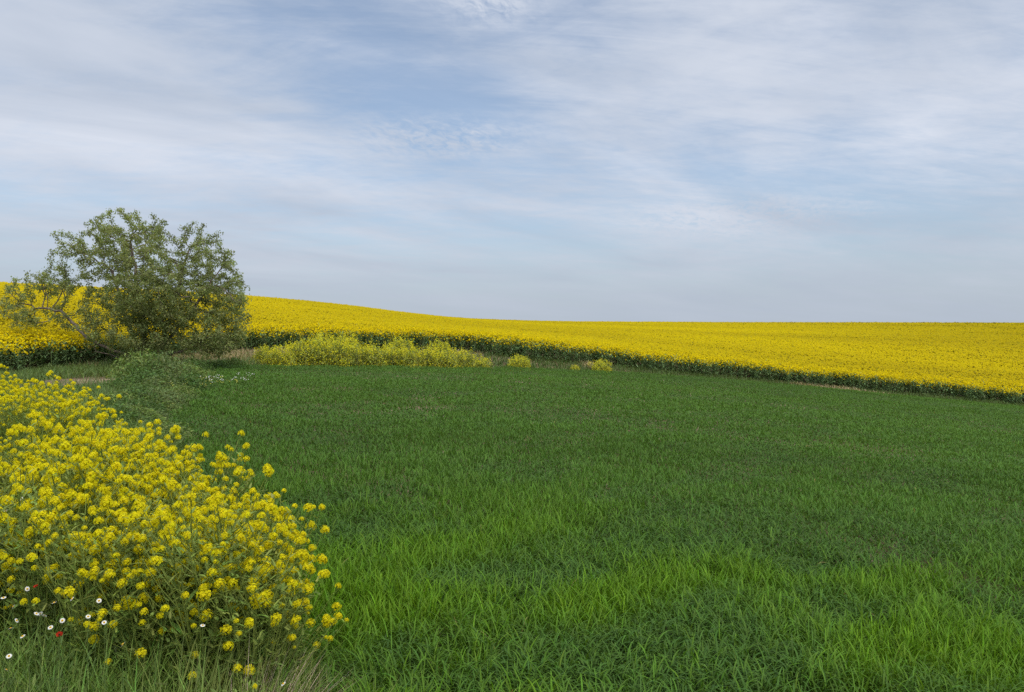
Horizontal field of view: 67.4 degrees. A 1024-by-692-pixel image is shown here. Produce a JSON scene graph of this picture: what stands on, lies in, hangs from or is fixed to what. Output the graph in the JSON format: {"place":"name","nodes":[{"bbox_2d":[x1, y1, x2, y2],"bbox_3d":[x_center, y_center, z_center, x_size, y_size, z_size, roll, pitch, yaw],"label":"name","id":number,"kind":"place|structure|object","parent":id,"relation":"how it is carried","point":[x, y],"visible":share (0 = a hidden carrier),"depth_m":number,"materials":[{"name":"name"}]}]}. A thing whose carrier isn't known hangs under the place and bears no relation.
{"place":"outdoors","nodes":[
{"label":"outdoors","id":0,"kind":"place"},
{"bbox_2d":[0,0,1023,322],"label":"sky","id":1,"kind":"structure","parent":0,"point":[541,160],"materials":[{"name":"blue"}]},
{"bbox_2d":[1,329,1023,691],"bbox_3d":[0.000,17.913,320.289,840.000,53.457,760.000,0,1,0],"label":"ground","id":2,"kind":"structure","parent":0,"point":[591,465],"depth_m":16.42,"materials":[{"name":"soil"}]},
{"bbox_2d":[0,560,17,623],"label":"mustard plant","id":3,"kind":"object","parent":2,"relation":"on","point":[12,588],"visible":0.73,"depth_m":3.75,"materials":[{"name":"yellow plant"}]},
{"bbox_2d":[0,445,29,547],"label":"mustard plant","id":4,"kind":"object","parent":2,"relation":"on","point":[15,460],"visible":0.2,"depth_m":5.07,"materials":[{"name":"yellow plant"}]},
{"bbox_2d":[0,380,37,415],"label":"mustard plant","id":5,"kind":"object","parent":2,"relation":"on","point":[17,386],"visible":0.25,"depth_m":9.87,"materials":[{"name":"yellow plant"}]},
{"bbox_2d":[0,451,38,583],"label":"mustard plant","id":6,"kind":"object","parent":2,"relation":"on","point":[26,454],"visible":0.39,"depth_m":4.53,"materials":[{"name":"yellow plant"}]},
{"bbox_2d":[0,457,40,566],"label":"mustard plant","id":7,"kind":"object","parent":2,"relation":"on","point":[14,466],"visible":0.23,"depth_m":4.81,"materials":[{"name":"yellow plant"}]},
{"bbox_2d":[0,390,40,454],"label":"mustard plant","id":8,"kind":"object","parent":2,"relation":"on","point":[10,391],"visible":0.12,"depth_m":8.24,"materials":[{"name":"yellow plant"}]},
{"bbox_2d":[0,379,41,431],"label":"mustard plant","id":9,"kind":"object","parent":2,"relation":"on","point":[17,393],"visible":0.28,"depth_m":9.01,"materials":[{"name":"yellow plant"}]},
{"bbox_2d":[0,382,44,461],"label":"mustard plant","id":10,"kind":"object","parent":2,"relation":"on","point":[10,401],"visible":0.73,"depth_m":7.80,"materials":[{"name":"yellow plant"}]},
{"bbox_2d":[0,462,60,631],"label":"mustard plant","id":11,"kind":"object","parent":2,"relation":"on","point":[5,537],"visible":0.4,"depth_m":4.05,"materials":[{"name":"yellow plant"}]},
{"bbox_2d":[0,387,64,451],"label":"mustard plant","id":12,"kind":"object","parent":2,"relation":"on","point":[27,400],"visible":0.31,"depth_m":8.18,"materials":[{"name":"yellow plant"}]},
{"bbox_2d":[0,442,66,566],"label":"mustard plant","id":13,"kind":"object","parent":2,"relation":"on","point":[4,464],"visible":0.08,"depth_m":5.04,"materials":[{"name":"yellow plant"}]},
{"bbox_2d":[0,402,69,553],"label":"mustard plant","id":14,"kind":"object","parent":2,"relation":"on","point":[14,431],"visible":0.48,"depth_m":5.22,"materials":[{"name":"yellow plant"}]},
{"bbox_2d":[16,370,80,428],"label":"mustard plant","id":15,"kind":"object","parent":2,"relation":"on","point":[68,386],"visible":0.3,"depth_m":9.34,"materials":[{"name":"yellow plant"}]},
{"bbox_2d":[18,383,96,454],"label":"mustard plant","id":16,"kind":"object","parent":2,"relation":"on","point":[58,405],"visible":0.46,"depth_m":7.51,"materials":[{"name":"yellow plant"}]},
{"bbox_2d":[6,426,108,494],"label":"mustard plant","id":17,"kind":"object","parent":2,"relation":"on","point":[39,440],"visible":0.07,"depth_m":5.56,"materials":[{"name":"yellow plant"}]},
{"bbox_2d":[28,379,89,438],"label":"mustard plant","id":18,"kind":"object","parent":2,"relation":"on","point":[44,392],"visible":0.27,"depth_m":8.56,"materials":[{"name":"yellow plant"}]},
{"bbox_2d":[30,396,88,445],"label":"mustard plant","id":19,"kind":"object","parent":2,"relation":"on","point":[62,399],"visible":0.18,"depth_m":7.73,"materials":[{"name":"yellow plant"}]},
{"bbox_2d":[56,631,62,691],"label":"poppy","id":20,"kind":"object","parent":2,"relation":"on","point":[59,634],"visible":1,"depth_m":2.92,"materials":[{"name":"red plant"}]},
{"bbox_2d":[13,453,112,594],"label":"mustard plant","id":21,"kind":"object","parent":2,"relation":"on","point":[38,484],"visible":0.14,"depth_m":4.40,"materials":[{"name":"yellow plant"}]},
{"bbox_2d":[0,464,127,656],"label":"mustard plant","id":22,"kind":"object","parent":2,"relation":"on","point":[44,499],"visible":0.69,"depth_m":3.74,"materials":[{"name":"yellow plant"}]},
{"bbox_2d":[10,443,119,564],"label":"mustard plant","id":23,"kind":"object","parent":2,"relation":"on","point":[27,462],"visible":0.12,"depth_m":4.87,"materials":[{"name":"yellow plant"}]},
{"bbox_2d":[1,426,138,615],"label":"mustard plant","id":24,"kind":"object","parent":2,"relation":"on","point":[53,468],"visible":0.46,"depth_m":4.18,"materials":[{"name":"yellow plant"}]},
{"bbox_2d":[12,412,140,557],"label":"mustard plant","id":25,"kind":"object","parent":2,"relation":"on","point":[85,423],"visible":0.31,"depth_m":4.63,"materials":[{"name":"yellow plant"}]},
{"bbox_2d":[55,413,104,451],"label":"mustard plant","id":26,"kind":"object","parent":2,"relation":"on","point":[82,420],"visible":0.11,"depth_m":6.39,"materials":[{"name":"yellow plant"}]},
{"bbox_2d":[32,421,138,527],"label":"mustard plant","id":27,"kind":"object","parent":2,"relation":"on","point":[80,429],"visible":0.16,"depth_m":5.36,"materials":[{"name":"yellow plant"}]},
{"bbox_2d":[45,381,127,443],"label":"mustard plant","id":28,"kind":"object","parent":2,"relation":"on","point":[98,408],"visible":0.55,"depth_m":7.56,"materials":[{"name":"yellow plant"}]},
{"bbox_2d":[16,504,157,650],"bbox_3d":[-2.063,1.230,3.812,0.593,0.848,0.567,0,1,27],"label":"mustard plant","id":29,"kind":"object","parent":2,"relation":"on","point":[53,566],"visible":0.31,"depth_m":3.77,"materials":[{"name":"yellow plant"}]},
{"bbox_2d":[63,406,131,454],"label":"mustard plant","id":30,"kind":"object","parent":2,"relation":"on","point":[84,412],"visible":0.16,"depth_m":6.61,"materials":[{"name":"yellow plant"}]},
{"bbox_2d":[20,497,188,682],"bbox_3d":[-1.848,1.153,3.524,0.679,1.044,0.633,0,1,25],"label":"mustard plant","id":31,"kind":"object","parent":2,"relation":"on","point":[47,521],"visible":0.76,"depth_m":3.46,"materials":[{"name":"yellow plant"}]},
{"bbox_2d":[58,419,150,455],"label":"mustard plant","id":32,"kind":"object","parent":2,"relation":"on","point":[116,430],"visible":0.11,"depth_m":6.04,"materials":[{"name":"yellow plant"}]},
{"bbox_2d":[39,436,172,556],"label":"mustard plant","id":33,"kind":"object","parent":2,"relation":"on","point":[76,449],"visible":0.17,"depth_m":4.73,"materials":[{"name":"yellow plant"}]},
{"bbox_2d":[64,435,149,535],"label":"mustard plant","id":34,"kind":"object","parent":2,"relation":"on","point":[135,446],"visible":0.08,"depth_m":5.09,"materials":[{"name":"yellow plant"}]},
{"bbox_2d":[48,447,173,598],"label":"mustard plant","id":35,"kind":"object","parent":2,"relation":"on","point":[151,474],"visible":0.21,"depth_m":4.50,"materials":[{"name":"yellow plant"}]},
{"bbox_2d":[56,454,180,625],"bbox_3d":[-2.081,1.115,4.113,0.694,1.093,0.694,0,1,-22],"label":"mustard plant","id":36,"kind":"object","parent":2,"relation":"on","point":[116,465],"visible":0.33,"depth_m":4.08,"materials":[{"name":"yellow plant"}]},
{"bbox_2d":[90,403,152,423],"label":"weed bush","id":37,"kind":"object","parent":2,"relation":"on","point":[131,414],"visible":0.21,"depth_m":12.26,"materials":[{"name":"green plant"}]},
{"bbox_2d":[100,374,148,388],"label":"weed bush","id":38,"kind":"object","parent":2,"relation":"on","point":[133,381],"visible":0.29,"depth_m":19.83,"materials":[{"name":"green plant"}]},
{"bbox_2d":[77,418,172,484],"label":"mustard plant","id":39,"kind":"object","parent":2,"relation":"on","point":[142,430],"visible":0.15,"depth_m":5.86,"materials":[{"name":"yellow plant"}]},
{"bbox_2d":[84,419,167,475],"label":"mustard plant","id":40,"kind":"object","parent":2,"relation":"on","point":[151,425],"visible":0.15,"depth_m":5.67,"materials":[{"name":"yellow plant"}]},
{"bbox_2d":[0,207,254,363],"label":"spreading tree","id":41,"kind":"object","parent":2,"relation":"on","point":[141,307],"visible":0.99,"depth_m":31.36,"materials":[{"name":"green plant"}]},
{"bbox_2d":[102,389,159,407],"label":"weed bush","id":42,"kind":"object","parent":2,"relation":"on","point":[123,392],"visible":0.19,"depth_m":14.95,"materials":[{"name":"green plant"}]},
{"bbox_2d":[105,347,165,379],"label":"weed bush","id":43,"kind":"object","parent":2,"relation":"on","point":[126,361],"visible":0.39,"depth_m":24.31,"materials":[{"name":"green plant"}]},
{"bbox_2d":[109,385,161,404],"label":"weed bush","id":44,"kind":"object","parent":2,"relation":"on","point":[138,393],"visible":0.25,"depth_m":15.32,"materials":[{"name":"green plant"}]},
{"bbox_2d":[109,403,167,421],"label":"weed bush","id":45,"kind":"object","parent":2,"relation":"on","point":[148,410],"visible":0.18,"depth_m":13.05,"materials":[{"name":"green plant"}]},
{"bbox_2d":[74,529,208,691],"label":"mustard plant","id":46,"kind":"object","parent":2,"relation":"on","point":[110,573],"visible":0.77,"depth_m":3.43,"materials":[{"name":"yellow plant"}]},
{"bbox_2d":[97,451,192,576],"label":"mustard plant","id":47,"kind":"object","parent":2,"relation":"on","point":[155,480],"visible":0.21,"depth_m":4.61,"materials":[{"name":"yellow plant"}]},
{"bbox_2d":[122,397,168,413],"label":"weed bush","id":48,"kind":"object","parent":2,"relation":"on","point":[151,405],"visible":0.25,"depth_m":14.57,"materials":[{"name":"green plant"}]},
{"bbox_2d":[121,359,170,376],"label":"weed bush","id":49,"kind":"object","parent":2,"relation":"on","point":[140,367],"visible":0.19,"depth_m":23.34,"materials":[{"name":"green plant"}]},
{"bbox_2d":[121,367,174,383],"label":"weed bush","id":50,"kind":"object","parent":2,"relation":"on","point":[154,373],"visible":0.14,"depth_m":21.46,"materials":[{"name":"green plant"}]},
{"bbox_2d":[123,437,186,472],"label":"mustard plant","id":51,"kind":"object","parent":2,"relation":"on","point":[156,446],"visible":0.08,"depth_m":5.53,"materials":[{"name":"yellow plant"}]},
{"bbox_2d":[81,494,230,640],"bbox_3d":[-1.849,1.205,3.968,0.635,0.924,0.607,0,1,27],"label":"mustard plant","id":52,"kind":"object","parent":2,"relation":"on","point":[142,498],"visible":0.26,"depth_m":3.86,"materials":[{"name":"yellow plant"}]},
{"bbox_2d":[137,375,183,390],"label":"weed bush","id":53,"kind":"object","parent":2,"relation":"on","point":[159,382],"visible":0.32,"depth_m":19.55,"materials":[{"name":"green plant"}]},
{"bbox_2d":[114,431,208,543],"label":"mustard plant","id":54,"kind":"object","parent":2,"relation":"on","point":[163,446],"visible":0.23,"depth_m":4.93,"materials":[{"name":"yellow plant"}]},
{"bbox_2d":[141,386,182,410],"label":"weed bush","id":55,"kind":"object","parent":2,"relation":"on","point":[164,395],"visible":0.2,"depth_m":15.77,"materials":[{"name":"green plant"}]},
{"bbox_2d":[131,418,194,443],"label":"weed bush","id":56,"kind":"object","parent":2,"relation":"on","point":[163,426],"visible":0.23,"depth_m":12.03,"materials":[{"name":"green plant"}]},
{"bbox_2d":[144,395,181,412],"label":"weed bush","id":57,"kind":"object","parent":2,"relation":"on","point":[167,405],"visible":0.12,"depth_m":15.47,"materials":[{"name":"green plant"}]},
{"bbox_2d":[138,349,189,375],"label":"weed bush","id":58,"kind":"object","parent":2,"relation":"on","point":[171,363],"visible":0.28,"depth_m":23.87,"materials":[{"name":"green plant"}]},
{"bbox_2d":[113,425,216,500],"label":"mustard plant","id":59,"kind":"object","parent":2,"relation":"on","point":[175,430],"visible":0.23,"depth_m":5.08,"materials":[{"name":"yellow plant"}]},
{"bbox_2d":[100,492,235,659],"bbox_3d":[-1.671,1.208,3.736,0.610,0.954,0.583,1,1,44],"label":"mustard plant","id":60,"kind":"object","parent":2,"relation":"on","point":[143,537],"visible":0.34,"depth_m":3.70,"materials":[{"name":"yellow plant"}]},
{"bbox_2d":[102,467,234,602],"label":"mustard plant","id":61,"kind":"object","parent":2,"relation":"on","point":[193,477],"visible":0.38,"depth_m":4.24,"materials":[{"name":"yellow plant"}]},
{"bbox_2d":[160,388,189,408],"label":"weed bush","id":62,"kind":"object","parent":2,"relation":"on","point":[176,395],"visible":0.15,"depth_m":17.03,"materials":[{"name":"green plant"}]},
{"bbox_2d":[158,367,195,383],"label":"weed bush","id":63,"kind":"object","parent":2,"relation":"on","point":[175,373],"visible":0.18,"depth_m":21.96,"materials":[{"name":"green plant"}]},
{"bbox_2d":[131,473,225,604],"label":"mustard plant","id":64,"kind":"object","parent":2,"relation":"on","point":[216,488],"visible":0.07,"depth_m":4.49,"materials":[{"name":"yellow plant"}]},
{"bbox_2d":[163,383,202,401],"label":"weed bush","id":65,"kind":"object","parent":2,"relation":"on","point":[188,390],"visible":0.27,"depth_m":18.96,"materials":[{"name":"green plant"}]},
{"bbox_2d":[175,360,210,377],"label":"weed bush","id":66,"kind":"object","parent":2,"relation":"on","point":[197,368],"visible":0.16,"depth_m":25.43,"materials":[{"name":"green plant"}]},
{"bbox_2d":[172,370,214,397],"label":"weed bush","id":67,"kind":"object","parent":2,"relation":"on","point":[194,381],"visible":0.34,"depth_m":20.40,"materials":[{"name":"green plant"}]},
{"bbox_2d":[181,393,211,410],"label":"weed bush","id":68,"kind":"object","parent":2,"relation":"on","point":[190,396],"visible":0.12,"depth_m":17.98,"materials":[{"name":"green plant"}]},
{"bbox_2d":[143,430,250,524],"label":"mustard plant","id":69,"kind":"object","parent":2,"relation":"on","point":[227,463],"visible":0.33,"depth_m":4.87,"materials":[{"name":"yellow plant"}]},
{"bbox_2d":[183,357,214,372],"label":"weed bush","id":70,"kind":"object","parent":2,"relation":"on","point":[202,365],"visible":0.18,"depth_m":29.42,"materials":[{"name":"green plant"}]},
{"bbox_2d":[146,475,274,649],"bbox_3d":[-1.607,1.191,4.048,0.672,1.030,0.672,0,1,-13],"label":"mustard plant","id":71,"kind":"object","parent":2,"relation":"on","point":[201,485],"visible":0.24,"depth_m":4.06,"materials":[{"name":"yellow plant"}]},
{"bbox_2d":[126,491,308,691],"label":"mustard plant","id":72,"kind":"object","parent":2,"relation":"on","point":[164,537],"visible":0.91,"depth_m":3.42,"materials":[{"name":"yellow plant"}]},
{"bbox_2d":[151,447,290,582],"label":"mustard plant","id":73,"kind":"object","parent":2,"relation":"on","point":[240,469],"visible":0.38,"depth_m":4.65,"materials":[{"name":"yellow plant"}]},
{"bbox_2d":[220,356,245,370],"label":"weed bush","id":74,"kind":"object","parent":2,"relation":"on","point":[237,360],"visible":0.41,"depth_m":34.46,"materials":[{"name":"green plant"}]},
{"bbox_2d":[172,500,306,673],"bbox_3d":[-1.345,1.250,3.840,0.642,1.006,0.672,0,1,-21],"label":"mustard plant","id":75,"kind":"object","parent":2,"relation":"on","point":[259,523],"visible":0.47,"depth_m":3.77,"materials":[{"name":"yellow plant"}]},
{"bbox_2d":[185,486,295,611],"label":"mustard plant","id":76,"kind":"object","parent":2,"relation":"on","point":[224,488],"visible":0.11,"depth_m":4.52,"materials":[{"name":"yellow plant"}]},
{"bbox_2d":[223,672,267,691],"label":"mustard plant","id":77,"kind":"object","parent":2,"relation":"on","point":[255,685],"visible":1,"depth_m":2.89,"materials":[{"name":"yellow plant"}]},
{"bbox_2d":[189,490,309,638],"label":"mustard plant","id":78,"kind":"object","parent":2,"relation":"on","point":[276,513],"visible":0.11,"depth_m":4.29,"materials":[{"name":"yellow plant"}]},
{"bbox_2d":[251,344,272,362],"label":"mustard shrub","id":79,"kind":"object","parent":2,"relation":"on","point":[260,354],"visible":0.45,"depth_m":38.31,"materials":[{"name":"yellow plant"}]},
{"bbox_2d":[186,537,341,691],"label":"mustard plant","id":80,"kind":"object","parent":2,"relation":"on","point":[252,588],"visible":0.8,"depth_m":3.44,"materials":[{"name":"yellow plant"}]},
{"bbox_2d":[206,490,341,666],"bbox_3d":[-1.290,1.329,4.027,0.765,1.096,0.732,1,1,36],"label":"mustard plant","id":81,"kind":"object","parent":2,"relation":"on","point":[286,532],"visible":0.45,"depth_m":4.04,"materials":[{"name":"yellow plant"}]},
{"bbox_2d":[186,640,366,691],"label":"dry grass tuft","id":82,"kind":"object","parent":2,"relation":"on","point":[286,678],"visible":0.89,"depth_m":3.34,"materials":[{"name":"green plant"}]},
{"bbox_2d":[260,342,296,370],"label":"mustard shrub","id":83,"kind":"object","parent":2,"relation":"on","point":[277,356],"visible":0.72,"depth_m":37.13,"materials":[{"name":"yellow plant"}]},
{"bbox_2d":[230,550,348,690],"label":"mustard plant","id":84,"kind":"object","parent":2,"relation":"on","point":[326,619],"visible":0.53,"depth_m":3.84,"materials":[{"name":"green plant"}]},
{"bbox_2d":[284,335,313,367],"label":"mustard shrub","id":85,"kind":"object","parent":2,"relation":"on","point":[301,356],"visible":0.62,"depth_m":38.30,"materials":[{"name":"yellow plant"}]},
{"bbox_2d":[307,329,337,352],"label":"mustard shrub","id":86,"kind":"object","parent":2,"relation":"on","point":[324,339],"visible":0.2,"depth_m":40.83,"materials":[{"name":"yellow plant"}]},
{"bbox_2d":[304,334,341,369],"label":"mustard shrub","id":87,"kind":"object","parent":2,"relation":"on","point":[318,353],"visible":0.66,"depth_m":38.48,"materials":[{"name":"yellow plant"}]},
{"bbox_2d":[316,332,353,368],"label":"mustard shrub","id":88,"kind":"object","parent":2,"relation":"on","point":[334,358],"visible":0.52,"depth_m":38.86,"materials":[{"name":"yellow plant"}]},
{"bbox_2d":[329,328,359,353],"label":"mustard shrub","id":89,"kind":"object","parent":2,"relation":"on","point":[351,340],"visible":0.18,"depth_m":41.33,"materials":[{"name":"yellow plant"}]},
{"bbox_2d":[339,339,374,371],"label":"mustard shrub","id":90,"kind":"object","parent":2,"relation":"on","point":[355,358],"visible":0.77,"depth_m":38.47,"materials":[{"name":"yellow plant"}]},
{"bbox_2d":[361,338,391,371],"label":"mustard shrub","id":91,"kind":"object","parent":2,"relation":"on","point":[377,354],"visible":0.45,"depth_m":39.11,"materials":[{"name":"yellow plant"}]},
{"bbox_2d":[377,342,405,364],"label":"mustard shrub","id":92,"kind":"object","parent":2,"relation":"on","point":[393,357],"visible":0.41,"depth_m":39.78,"materials":[{"name":"yellow plant"}]},
{"bbox_2d":[382,334,423,354],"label":"mustard shrub","id":93,"kind":"object","parent":2,"relation":"on","point":[396,341],"visible":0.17,"depth_m":41.86,"materials":[{"name":"yellow plant"}]},
{"bbox_2d":[394,343,426,371],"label":"mustard shrub","id":94,"kind":"object","parent":2,"relation":"on","point":[410,360],"visible":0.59,"depth_m":39.37,"materials":[{"name":"yellow plant"}]},
{"bbox_2d":[417,342,441,368],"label":"mustard shrub","id":95,"kind":"object","parent":2,"relation":"on","point":[430,358],"visible":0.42,"depth_m":40.01,"materials":[{"name":"yellow plant"}]},
{"bbox_2d":[425,338,462,356],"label":"mustard shrub","id":96,"kind":"object","parent":2,"relation":"on","point":[440,346],"visible":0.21,"depth_m":42.08,"materials":[{"name":"yellow plant"}]},
{"bbox_2d":[431,345,461,372],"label":"mustard shrub","id":97,"kind":"object","parent":2,"relation":"on","point":[446,360],"visible":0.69,"depth_m":39.90,"materials":[{"name":"yellow plant"}]},
{"bbox_2d":[451,347,476,370],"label":"mustard shrub","id":98,"kind":"object","parent":2,"relation":"on","point":[468,360],"visible":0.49,"depth_m":40.73,"materials":[{"name":"yellow plant"}]},
{"bbox_2d":[474,354,491,372],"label":"mustard shrub","id":99,"kind":"object","parent":2,"relation":"on","point":[481,363],"visible":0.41,"depth_m":41.84,"materials":[{"name":"yellow plant"}]},
{"bbox_2d":[0,281,1023,403],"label":"rapeseed crop","id":100,"kind":"object","parent":2,"relation":"on","point":[978,360],"visible":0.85,"depth_m":59.28,"materials":[{"name":"yellow plant"}]},
{"bbox_2d":[0,344,1023,691],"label":"wild grass","id":101,"kind":"structure","parent":2,"relation":"on","point":[160,676],"depth_m":3.55,"materials":[{"name":"green plant"}]},
{"bbox_2d":[507,354,530,370],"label":"mustard shrub","id":102,"kind":"object","parent":2,"relation":"on","point":[515,362],"visible":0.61,"depth_m":43.08,"materials":[{"name":"yellow plant"}]},
{"bbox_2d":[168,363,1023,691],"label":"wheat crop","id":103,"kind":"object","parent":2,"relation":"on","point":[394,573],"visible":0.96,"depth_m":7.69,"materials":[{"name":"green plant"}]},
{"bbox_2d":[589,359,612,371],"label":"mustard shrub","id":104,"kind":"object","parent":2,"relation":"on","point":[601,365],"visible":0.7,"depth_m":46.92,"materials":[{"name":"yellow plant"}]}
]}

